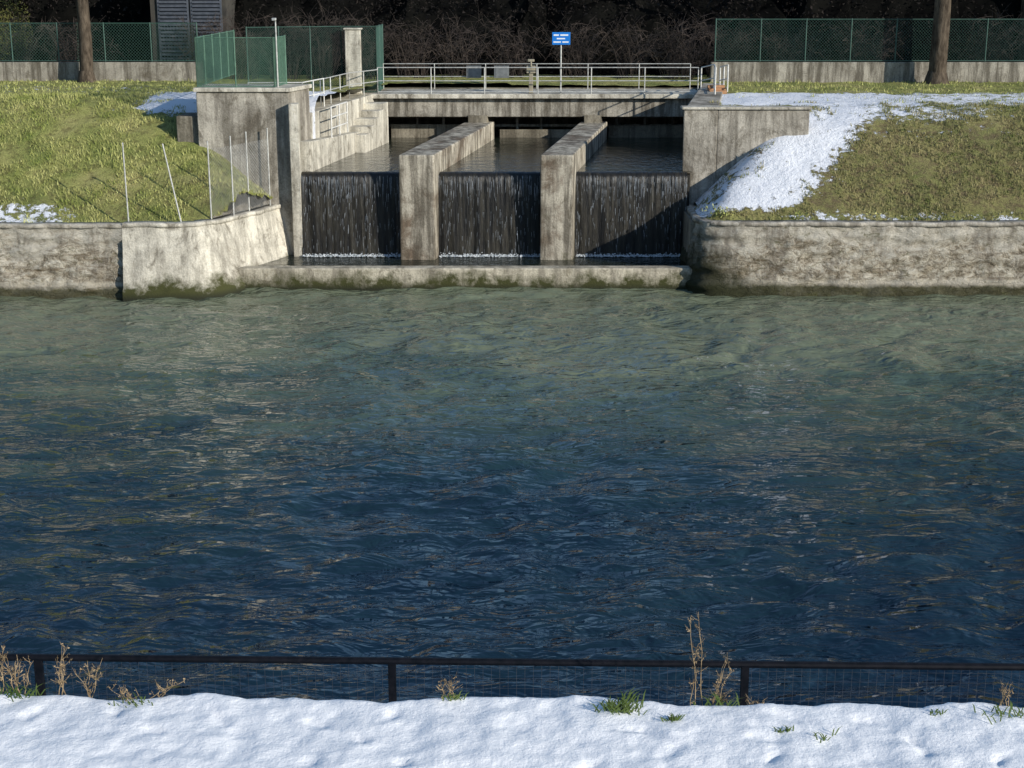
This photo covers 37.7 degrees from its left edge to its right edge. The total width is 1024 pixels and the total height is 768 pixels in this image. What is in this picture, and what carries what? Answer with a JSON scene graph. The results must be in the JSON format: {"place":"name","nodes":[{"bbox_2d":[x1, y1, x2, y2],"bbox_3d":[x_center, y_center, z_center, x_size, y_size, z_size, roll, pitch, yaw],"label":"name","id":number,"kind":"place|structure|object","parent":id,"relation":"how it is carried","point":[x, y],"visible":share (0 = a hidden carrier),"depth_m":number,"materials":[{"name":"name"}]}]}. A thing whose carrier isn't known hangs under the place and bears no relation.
{"place":"outdoors","nodes":[
{"label":"outdoors","id":0,"kind":"place"},
{"bbox_2d":[0,22,198,61],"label":"boundary fence","id":1,"kind":"object","parent":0,"point":[57,31],"visible":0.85,"depth_m":78.15,"materials":[{"name":"metal"}]},
{"bbox_2d":[258,255,687,265],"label":"stilling pool water","id":2,"kind":"structure","parent":0,"point":[290,260],"depth_m":60.45,"materials":[{"name":"black liquid"}]},
{"bbox_2d":[301,175,399,256],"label":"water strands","id":3,"kind":"object","parent":2,"relation":"on","point":[364,184],"visible":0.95,"depth_m":60.73},
{"bbox_2d":[303,252,400,256],"bbox_3d":[-6.475,-5.291,61.350,4.253,0.192,0.443,0,15,0],"label":"foam","id":4,"kind":"object","parent":2,"relation":"on","point":[350,255],"visible":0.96,"depth_m":61.33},
{"bbox_2d":[439,252,539,257],"bbox_3d":[-0.851,-5.309,61.368,4.288,0.219,0.558,0,15,0],"label":"foam","id":5,"kind":"object","parent":2,"relation":"on","point":[471,255],"visible":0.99,"depth_m":61.33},
{"bbox_2d":[442,175,538,255],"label":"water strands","id":6,"kind":"object","parent":2,"relation":"on","point":[529,186],"visible":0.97,"depth_m":60.76},
{"bbox_2d":[576,253,680,256],"bbox_3d":[4.851,-5.307,61.376,4.510,0.210,0.464,0,15,0],"label":"foam","id":7,"kind":"object","parent":2,"relation":"on","point":[619,255],"visible":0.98,"depth_m":61.33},
{"bbox_2d":[577,176,686,255],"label":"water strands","id":8,"kind":"object","parent":2,"relation":"on","point":[578,217],"visible":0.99,"depth_m":60.77},
{"bbox_2d":[313,127,690,171],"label":"canal water","id":9,"kind":"structure","parent":0,"point":[497,153],"depth_m":66.63,"materials":[{"name":"black liquid"}]},
{"bbox_2d":[399,122,493,259],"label":"pier","id":10,"kind":"structure","parent":9,"relation":"in","point":[422,166],"depth_m":60.54,"materials":[{"name":"concrete"}]},
{"bbox_2d":[301,171,400,256],"bbox_3d":[-6.471,-6.933,61.319,4.250,3.439,0.593,0,15,0],"label":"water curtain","id":11,"kind":"object","parent":10,"relation":"attached to","point":[331,236],"visible":0.95,"depth_m":61.11,"materials":[{"name":"liquid"}]},
{"bbox_2d":[468,115,496,122],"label":"bearing","id":12,"kind":"object","parent":10,"relation":"on","point":[478,119],"visible":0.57,"depth_m":73.08,"materials":[{"name":"concrete"}]},
{"bbox_2d":[438,171,539,256],"bbox_3d":[-0.841,-6.932,61.317,4.290,3.438,0.597,0,15,0],"label":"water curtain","id":13,"kind":"object","parent":10,"relation":"attached to","point":[458,218],"visible":0.98,"depth_m":61.10,"materials":[{"name":"liquid"}]},
{"bbox_2d":[388,117,683,128],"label":"sluice frame","id":14,"kind":"object","parent":9,"relation":"in","point":[517,125],"visible":0.26,"depth_m":75.31,"materials":[{"name":"metal"}]},
{"bbox_2d":[391,124,682,137],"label":"sluice boards","id":15,"kind":"object","parent":9,"relation":"in","point":[436,130],"visible":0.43,"depth_m":74.50,"materials":[{"name":"wood"}]},
{"bbox_2d":[540,122,606,259],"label":"pier","id":16,"kind":"structure","parent":9,"relation":"in","point":[567,156],"depth_m":60.48,"materials":[{"name":"concrete"}]},
{"bbox_2d":[584,115,606,122],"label":"bearing","id":17,"kind":"object","parent":16,"relation":"on","point":[593,119],"visible":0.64,"depth_m":73.07,"materials":[{"name":"concrete"}]},
{"bbox_2d":[575,171,686,256],"bbox_3d":[4.844,-6.931,61.313,4.540,3.439,0.604,0,15,0],"label":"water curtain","id":18,"kind":"object","parent":16,"relation":"attached to","point":[632,238],"visible":1,"depth_m":61.10,"materials":[{"name":"liquid"}]},
{"bbox_2d":[687,173,689,205],"bbox_3d":[4.929,-6.293,62.053,4.879,4.820,0.900,0,15,0],"label":"weir body","id":19,"kind":"object","parent":16,"relation":"attached to","point":[688,187],"visible":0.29,"depth_m":61.17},
{"bbox_2d":[0,286,1023,707],"bbox_3d":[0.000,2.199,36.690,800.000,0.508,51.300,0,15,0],"label":"river water","id":20,"kind":"structure","parent":0,"point":[550,472],"depth_m":35.54,"materials":[{"name":"liquid"}]},
{"bbox_2d":[0,222,122,299],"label":"river wall masonry","id":21,"kind":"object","parent":20,"relation":"in","point":[54,260],"visible":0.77,"depth_m":56.97,"materials":[{"name":"stone"}]},
{"bbox_2d":[122,209,290,300],"bbox_3d":[-11.200,-4.769,58.711,8.397,3.420,2.662,-14,21,-43],"label":"face","id":22,"kind":"object","parent":20,"relation":"in","point":[198,262],"visible":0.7,"depth_m":57.02},
{"bbox_2d":[122,204,280,227],"bbox_3d":[-11.539,-6.529,58.751,2.286,0.236,7.578,14,21,43],"label":"coping","id":23,"kind":"object","parent":22,"relation":"on","point":[259,210],"visible":0.99,"depth_m":57.19,"materials":[{"name":"concrete"}]},
{"bbox_2d":[229,136,234,215],"bbox_3d":[-10.850,-8.007,58.121,0.066,3.180,0.066,-6,16,-22],"label":"fence post","id":24,"kind":"object","parent":23,"relation":"on","point":[231,175],"visible":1,"depth_m":58.09,"materials":[{"name":"metal"}]},
{"bbox_2d":[245,132,249,210],"bbox_3d":[-10.450,-8.344,59.273,0.066,3.230,0.066,-6,16,-22],"label":"fence post","id":25,"kind":"object","parent":23,"relation":"on","point":[247,171],"visible":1,"depth_m":59.23,"materials":[{"name":"metal"}]},
{"bbox_2d":[238,266,691,290],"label":"apron sill","id":26,"kind":"structure","parent":20,"relation":"in","point":[365,278],"depth_m":58.51,"materials":[{"name":"concrete"}]},
{"bbox_2d":[0,693,1023,767],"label":"snow ground","id":27,"kind":"structure","parent":0,"point":[205,730],"depth_m":8.85,"materials":[{"name":"snow"}]},
{"bbox_2d":[0,646,24,693],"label":"dry weed","id":28,"kind":"object","parent":27,"relation":"on","point":[2,669],"visible":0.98,"depth_m":9.26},
{"bbox_2d":[0,651,31,694],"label":"dry weed","id":29,"kind":"object","parent":27,"relation":"on","point":[13,671],"visible":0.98,"depth_m":9.29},
{"bbox_2d":[0,681,47,701],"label":"grass tuft","id":30,"kind":"object","parent":27,"relation":"on","point":[18,694],"visible":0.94,"depth_m":9.25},
{"bbox_2d":[48,643,71,694],"bbox_3d":[-2.793,1.780,9.280,0.148,0.416,0.170,0,15,0],"label":"dry weed","id":31,"kind":"object","parent":27,"relation":"on","point":[62,675],"visible":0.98,"depth_m":9.28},
{"bbox_2d":[74,660,102,697],"bbox_3d":[-2.615,1.858,9.313,0.176,0.312,0.142,9,18,31],"label":"dry weed","id":32,"kind":"object","parent":27,"relation":"on","point":[89,675],"visible":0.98,"depth_m":9.31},
{"bbox_2d":[106,684,138,700],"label":"dry weed","id":33,"kind":"object","parent":27,"relation":"on","point":[122,694],"visible":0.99,"depth_m":9.19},
{"bbox_2d":[107,693,152,707],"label":"grass tuft","id":34,"kind":"object","parent":27,"relation":"on","point":[133,701],"visible":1,"depth_m":9.16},
{"bbox_2d":[149,678,184,698],"bbox_3d":[-2.122,1.885,9.253,0.243,0.155,0.115,0,15,0],"label":"dry weed","id":35,"kind":"object","parent":27,"relation":"on","point":[167,686],"visible":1,"depth_m":9.25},
{"bbox_2d":[436,673,461,697],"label":"dry weed","id":36,"kind":"object","parent":27,"relation":"on","point":[444,680],"visible":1,"depth_m":9.25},
{"bbox_2d":[441,691,468,700],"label":"grass tuft","id":37,"kind":"object","parent":27,"relation":"on","point":[454,697],"visible":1,"depth_m":9.23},
{"bbox_2d":[589,697,649,715],"bbox_3d":[0.649,1.968,9.126,0.409,0.110,0.178,0,15,0],"label":"grass tuft","id":38,"kind":"object","parent":27,"relation":"on","point":[612,708],"visible":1,"depth_m":9.12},
{"bbox_2d":[615,687,645,709],"bbox_3d":[0.716,1.936,9.179,0.224,0.133,0.158,0,15,0],"label":"grass tuft","id":39,"kind":"object","parent":27,"relation":"on","point":[632,698],"visible":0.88,"depth_m":9.20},
{"bbox_2d":[660,713,685,721],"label":"grass tuft","id":40,"kind":"object","parent":27,"relation":"on","point":[673,718],"visible":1,"depth_m":9.03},
{"bbox_2d":[685,612,706,705],"bbox_3d":[1.135,1.769,9.269,0.155,0.774,0.109,-8,17,-27],"label":"dry weed","id":41,"kind":"object","parent":27,"relation":"on","point":[695,656],"visible":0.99,"depth_m":9.25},
{"bbox_2d":[691,692,740,705],"bbox_3d":[1.265,2.020,9.324,0.341,0.246,0.185,0,15,0],"label":"grass tuft","id":42,"kind":"object","parent":27,"relation":"on","point":[721,703],"visible":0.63,"depth_m":9.27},
{"bbox_2d":[709,655,733,705],"bbox_3d":[1.299,1.893,9.278,0.154,0.482,0.105,0,15,0],"label":"dry weed","id":43,"kind":"object","parent":27,"relation":"on","point":[718,692],"visible":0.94,"depth_m":9.28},
{"bbox_2d":[713,679,732,704],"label":"dry weed","id":44,"kind":"object","parent":27,"relation":"on","point":[723,693],"visible":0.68,"depth_m":9.34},
{"bbox_2d":[772,724,793,732],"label":"grass tuft","id":45,"kind":"object","parent":27,"relation":"on","point":[786,729],"visible":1,"depth_m":8.92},
{"bbox_2d":[811,726,841,742],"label":"grass tuft","id":46,"kind":"object","parent":27,"relation":"on","point":[823,738],"visible":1,"depth_m":8.84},
{"bbox_2d":[930,708,947,715],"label":"grass tuft","id":47,"kind":"object","parent":27,"relation":"on","point":[936,711],"visible":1,"depth_m":9.14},
{"bbox_2d":[973,700,1023,724],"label":"grass tuft","id":48,"kind":"object","parent":27,"relation":"on","point":[1010,709],"visible":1,"depth_m":9.13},
{"bbox_2d":[999,682,1013,705],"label":"dry weed","id":49,"kind":"object","parent":27,"relation":"on","point":[1007,696],"visible":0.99,"depth_m":9.29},
{"bbox_2d":[0,74,1023,222],"bbox_3d":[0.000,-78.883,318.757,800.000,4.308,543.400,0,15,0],"label":"bank ground","id":50,"kind":"structure","parent":0,"point":[790,162],"depth_m":60.39,"materials":[{"name":"green plant"}]},
{"bbox_2d":[0,0,32,61],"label":"evergreen shrub","id":51,"kind":"object","parent":50,"relation":"on","point":[2,28],"visible":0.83,"depth_m":80.52,"materials":[{"name":"green plant"}]},
{"bbox_2d":[0,4,57,61],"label":"bare shrub","id":52,"kind":"object","parent":50,"relation":"on","point":[24,57],"visible":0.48,"depth_m":81.04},
{"bbox_2d":[33,16,123,61],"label":"bare shrub","id":53,"kind":"object","parent":50,"relation":"on","point":[66,44],"visible":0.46,"depth_m":81.24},
{"bbox_2d":[76,0,95,82],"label":"bare tree","id":54,"kind":"object","parent":50,"relation":"on","point":[86,73],"visible":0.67,"depth_m":77.02,"materials":[{"name":"brown plant"}]},
{"bbox_2d":[0,62,203,81],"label":"boundary wall","id":55,"kind":"structure","parent":50,"relation":"on","point":[106,71],"depth_m":78.45,"materials":[{"name":"concrete"}]},
{"bbox_2d":[122,143,128,221],"bbox_3d":[-14.618,-7.581,56.734,0.096,3.080,0.072,0,15,0],"label":"fence post","id":56,"kind":"object","parent":50,"relation":"on","point":[125,183],"visible":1,"depth_m":56.71,"materials":[{"name":"metal"}]},
{"bbox_2d":[162,144,181,221],"bbox_3d":[-12.879,-7.573,56.811,0.617,3.035,0.072,2,15,6],"label":"fence post","id":57,"kind":"object","parent":50,"relation":"on","point":[171,183],"visible":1,"depth_m":56.80,"materials":[{"name":"metal"}]},
{"bbox_2d":[176,113,198,142],"bbox_3d":[-13.160,-8.964,62.109,0.880,4.350,1.800,0,15,0],"label":"abutment ledge","id":58,"kind":"object","parent":50,"relation":"on","point":[187,126],"visible":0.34,"depth_m":60.82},
{"bbox_2d":[150,0,234,76],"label":"walls","id":59,"kind":"structure","parent":50,"relation":"on","point":[229,10],"depth_m":82.05,"materials":[{"name":"paint"}]},
{"bbox_2d":[157,0,190,59],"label":"louvre","id":60,"kind":"object","parent":59,"relation":"attached to","point":[173,13],"visible":0.74,"depth_m":81.77,"materials":[{"name":"paint"}]},
{"bbox_2d":[159,0,188,56],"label":"pane","id":61,"kind":"object","parent":59,"relation":"attached to","point":[174,26],"visible":0.33,"depth_m":81.85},
{"bbox_2d":[192,0,220,56],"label":"pane","id":62,"kind":"object","parent":59,"relation":"attached to","point":[206,15],"visible":0.22,"depth_m":81.75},
{"bbox_2d":[190,0,223,59],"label":"louvre","id":63,"kind":"object","parent":59,"relation":"attached to","point":[205,9],"visible":0.55,"depth_m":81.63,"materials":[{"name":"paint"}]},
{"bbox_2d":[162,13,241,77],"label":"bare shrub","id":64,"kind":"object","parent":50,"relation":"on","point":[193,35],"visible":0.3,"depth_m":80.87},
{"bbox_2d":[207,141,211,218],"bbox_3d":[-11.550,-7.724,57.265,0.066,3.080,0.066,-6,16,-22],"label":"fence post","id":65,"kind":"object","parent":50,"relation":"on","point":[209,181],"visible":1,"depth_m":57.23,"materials":[{"name":"metal"}]},
{"bbox_2d":[209,139,269,215],"bbox_3d":[-10.586,-8.117,58.968,0.257,2.656,3.987,7,17,24],"label":"chain link fence","id":66,"kind":"object","parent":50,"relation":"on","point":[242,176],"visible":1,"depth_m":58.88,"materials":[{"name":"metal"}]},
{"bbox_2d":[193,5,290,79],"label":"bare shrub","id":67,"kind":"object","parent":50,"relation":"on","point":[242,59],"visible":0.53,"depth_m":80.21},
{"bbox_2d":[196,89,310,254],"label":"abutment tower","id":68,"kind":"structure","parent":50,"relation":"on","point":[222,117],"depth_m":60.71,"materials":[{"name":"concrete"}]},
{"bbox_2d":[194,30,286,87],"bbox_3d":[-11.000,-14.014,64.242,3.352,1.990,8.710,0,15,0],"label":"green fence","id":69,"kind":"object","parent":68,"relation":"on","point":[223,54],"visible":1,"depth_m":60.30,"materials":[{"name":"metal"}]},
{"bbox_2d":[193,84,311,91],"bbox_3d":[-10.564,-12.092,61.265,4.472,0.170,2.400,0,15,0],"label":"abutment cap","id":70,"kind":"object","parent":68,"relation":"on","point":[288,87],"visible":0.92,"depth_m":60.12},
{"bbox_2d":[272,18,278,86],"bbox_3d":[-9.450,-13.251,60.013,0.160,2.720,0.485,0,15,0],"label":"lamp post","id":71,"kind":"object","parent":68,"relation":"on","point":[273,19],"visible":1,"depth_m":60.20,"materials":[{"name":"metal"}]},
{"bbox_2d":[288,103,302,256],"bbox_3d":[-8.750,-7.540,61.147,0.380,7.700,0.500,0,15,0],"label":"gate guide","id":72,"kind":"object","parent":68,"relation":"attached to","point":[295,138],"visible":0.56,"depth_m":60.67,"materials":[{"name":"concrete"}]},
{"bbox_2d":[266,128,270,204],"bbox_3d":[-9.850,-8.735,60.721,0.066,3.230,0.066,-6,16,-22],"label":"fence post","id":73,"kind":"object","parent":50,"relation":"on","point":[268,164],"visible":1,"depth_m":60.66,"materials":[{"name":"metal"}]},
{"bbox_2d":[248,12,332,79],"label":"bare shrub","id":74,"kind":"object","parent":50,"relation":"on","point":[296,60],"visible":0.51,"depth_m":80.56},
{"bbox_2d":[271,0,374,80],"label":"bare shrub","id":75,"kind":"object","parent":50,"relation":"on","point":[322,56],"visible":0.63,"depth_m":80.53,"materials":[{"name":"plant"}]},
{"bbox_2d":[310,90,388,138],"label":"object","id":76,"kind":"object","parent":50,"relation":"on","point":[356,102],"visible":0.15,"depth_m":67.44,"materials":[{"name":"concrete"}]},
{"bbox_2d":[247,78,324,105],"bbox_3d":[-9.062,-12.208,63.474,1.578,1.222,4.018,15,21,43],"label":"tower railing","id":77,"kind":"object","parent":76,"relation":"on","point":[313,94],"visible":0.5,"depth_m":63.91,"materials":[{"name":"metal"}]},
{"bbox_2d":[245,24,383,92],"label":"green fence","id":78,"kind":"object","parent":76,"relation":"on","point":[378,43],"visible":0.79,"depth_m":72.66,"materials":[{"name":"metal"}]},
{"bbox_2d":[301,132,359,171],"bbox_3d":[-7.505,-8.458,67.528,0.484,6.148,12.409,2,15,8],"label":"side ledge","id":79,"kind":"object","parent":76,"relation":"attached to","point":[318,153],"visible":0.29,"depth_m":63.26,"materials":[{"name":"concrete"}]},
{"bbox_2d":[330,101,347,137],"bbox_3d":[-7.453,-11.428,64.759,0.065,1.326,2.700,2,15,8],"label":"ledge guardrail","id":80,"kind":"object","parent":79,"relation":"on","point":[339,114],"visible":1,"depth_m":64.68,"materials":[{"name":"metal"}]},
{"bbox_2d":[343,28,362,93],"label":"concrete gatepost","id":81,"kind":"object","parent":76,"relation":"on","point":[353,60],"visible":1,"depth_m":72.39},
{"bbox_2d":[350,102,388,152],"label":"side steps","id":82,"kind":"structure","parent":76,"relation":"attached to","point":[371,124],"depth_m":70.01,"materials":[{"name":"concrete"}]},
{"bbox_2d":[308,9,402,79],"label":"bare shrub","id":83,"kind":"object","parent":50,"relation":"on","point":[367,60],"visible":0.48,"depth_m":80.98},
{"bbox_2d":[372,14,459,77],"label":"bare shrub","id":84,"kind":"object","parent":50,"relation":"on","point":[413,53],"visible":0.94,"depth_m":81.53,"materials":[{"name":"plant"}]},
{"bbox_2d":[409,9,501,77],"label":"bare shrub","id":85,"kind":"object","parent":50,"relation":"on","point":[464,51],"visible":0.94,"depth_m":81.89,"materials":[{"name":"plant"}]},
{"bbox_2d":[465,16,550,77],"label":"bare shrub","id":86,"kind":"object","parent":50,"relation":"on","point":[517,60],"visible":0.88,"depth_m":81.91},
{"bbox_2d":[0,0,1022,75],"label":"thicket","id":87,"kind":"object","parent":50,"relation":"on","point":[525,15],"visible":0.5,"depth_m":84.57,"materials":[{"name":"brown plant"}]},
{"bbox_2d":[320,63,728,116],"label":"footbridge","id":88,"kind":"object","parent":50,"relation":"on","point":[537,102],"visible":0.84,"depth_m":73.03,"materials":[{"name":"concrete"}]},
{"bbox_2d":[526,59,535,92],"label":"gate actuator","id":89,"kind":"object","parent":88,"relation":"on","point":[530,71],"visible":1,"depth_m":72.73,"materials":[{"name":"grey metal"}]},
{"bbox_2d":[552,32,569,93],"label":"river sign","id":90,"kind":"object","parent":88,"relation":"on","point":[560,38],"visible":1,"depth_m":72.06,"materials":[{"name":"metal"}]},
{"bbox_2d":[175,203,884,221],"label":"wall top plants","id":91,"kind":"object","parent":50,"relation":"on","point":[728,213],"depth_m":57.74,"materials":[{"name":"green plant"}]},
{"bbox_2d":[389,83,683,132],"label":"culvert back","id":92,"kind":"object","parent":50,"relation":"on","point":[534,120],"depth_m":79.61,"materials":[{"name":"concrete"}]},
{"bbox_2d":[536,15,618,77],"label":"bare shrub","id":93,"kind":"object","parent":50,"relation":"on","point":[579,58],"visible":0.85,"depth_m":82.04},
{"bbox_2d":[597,13,673,78],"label":"bare shrub","id":94,"kind":"object","parent":50,"relation":"on","point":[625,47],"visible":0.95,"depth_m":81.53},
{"bbox_2d":[619,12,725,78],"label":"bare shrub","id":95,"kind":"object","parent":50,"relation":"on","point":[678,57],"visible":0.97,"depth_m":81.03,"materials":[{"name":"plant"}]},
{"bbox_2d":[682,83,724,203],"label":"channel wall","id":96,"kind":"structure","parent":50,"relation":"on","point":[699,143],"depth_m":61.39,"materials":[{"name":"concrete"}]},
{"bbox_2d":[364,84,699,89],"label":"culvert roof","id":97,"kind":"structure","parent":96,"relation":"on","point":[451,86],"depth_m":77.10,"materials":[{"name":"concrete"}]},
{"bbox_2d":[680,10,776,77],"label":"bare shrub","id":98,"kind":"object","parent":50,"relation":"on","point":[718,55],"visible":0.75,"depth_m":81.53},
{"bbox_2d":[715,110,809,181],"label":"wing retaining wall","id":99,"kind":"structure","parent":50,"relation":"on","point":[741,134],"depth_m":61.13,"materials":[{"name":"concrete"}]},
{"bbox_2d":[680,106,811,109],"bbox_3d":[9.535,-11.271,61.176,5.270,0.110,0.760,0,15,0],"label":"wing coping","id":100,"kind":"object","parent":99,"relation":"on","point":[745,107],"visible":1,"depth_m":60.83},
{"bbox_2d":[740,17,837,61],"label":"bare shrub","id":101,"kind":"object","parent":50,"relation":"on","point":[778,44],"visible":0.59,"depth_m":80.96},
{"bbox_2d":[680,204,1023,296],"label":"river wall stone","id":102,"kind":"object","parent":50,"relation":"on","point":[793,258],"visible":0.76,"depth_m":57.41,"materials":[{"name":"stone"}]},
{"bbox_2d":[819,13,903,61],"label":"bare shrub","id":103,"kind":"object","parent":50,"relation":"on","point":[854,52],"visible":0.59,"depth_m":80.89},
{"bbox_2d":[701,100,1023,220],"bbox_3d":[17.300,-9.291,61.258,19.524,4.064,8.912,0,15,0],"label":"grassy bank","id":104,"kind":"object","parent":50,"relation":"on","point":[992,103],"visible":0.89,"depth_m":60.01,"materials":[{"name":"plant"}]},
{"bbox_2d":[710,62,1023,82],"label":"boundary wall","id":105,"kind":"structure","parent":50,"relation":"on","point":[882,72],"depth_m":78.45,"materials":[{"name":"concrete"}]},
{"bbox_2d":[714,18,1023,61],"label":"boundary fence","id":106,"kind":"object","parent":105,"relation":"on","point":[851,37],"visible":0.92,"depth_m":78.13,"materials":[{"name":"metal"}]},
{"bbox_2d":[923,0,950,83],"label":"bare tree","id":107,"kind":"object","parent":50,"relation":"on","point":[936,73],"visible":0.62,"depth_m":76.53,"materials":[{"name":"brown plant"}]},
{"bbox_2d":[949,3,1023,61],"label":"bare shrub","id":108,"kind":"object","parent":50,"relation":"on","point":[990,51],"visible":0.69,"depth_m":80.77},
{"bbox_2d":[1017,0,1023,61],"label":"bare tree","id":109,"kind":"object","parent":50,"relation":"on","point":[1020,57],"visible":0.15,"depth_m":83.67,"materials":[{"name":"brown plant"}]},
{"bbox_2d":[683,211,695,251],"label":"return wall","id":110,"kind":"structure","parent":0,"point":[688,224],"depth_m":59.74,"materials":[{"name":"concrete"}]},
{"bbox_2d":[745,694,767,704],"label":"dry weed","id":111,"kind":"object","parent":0,"point":[752,702],"visible":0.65,"depth_m":9.34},
{"bbox_3d":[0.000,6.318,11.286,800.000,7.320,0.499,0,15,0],"label":"near quay wall","id":112,"kind":"object","parent":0,"visible":0},
{"bbox_2d":[0,653,1023,707],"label":"iron railing","id":113,"kind":"object","parent":112,"relation":"on","point":[391,662],"visible":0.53,"depth_m":9.80,"materials":[{"name":"metal"}]}
]}

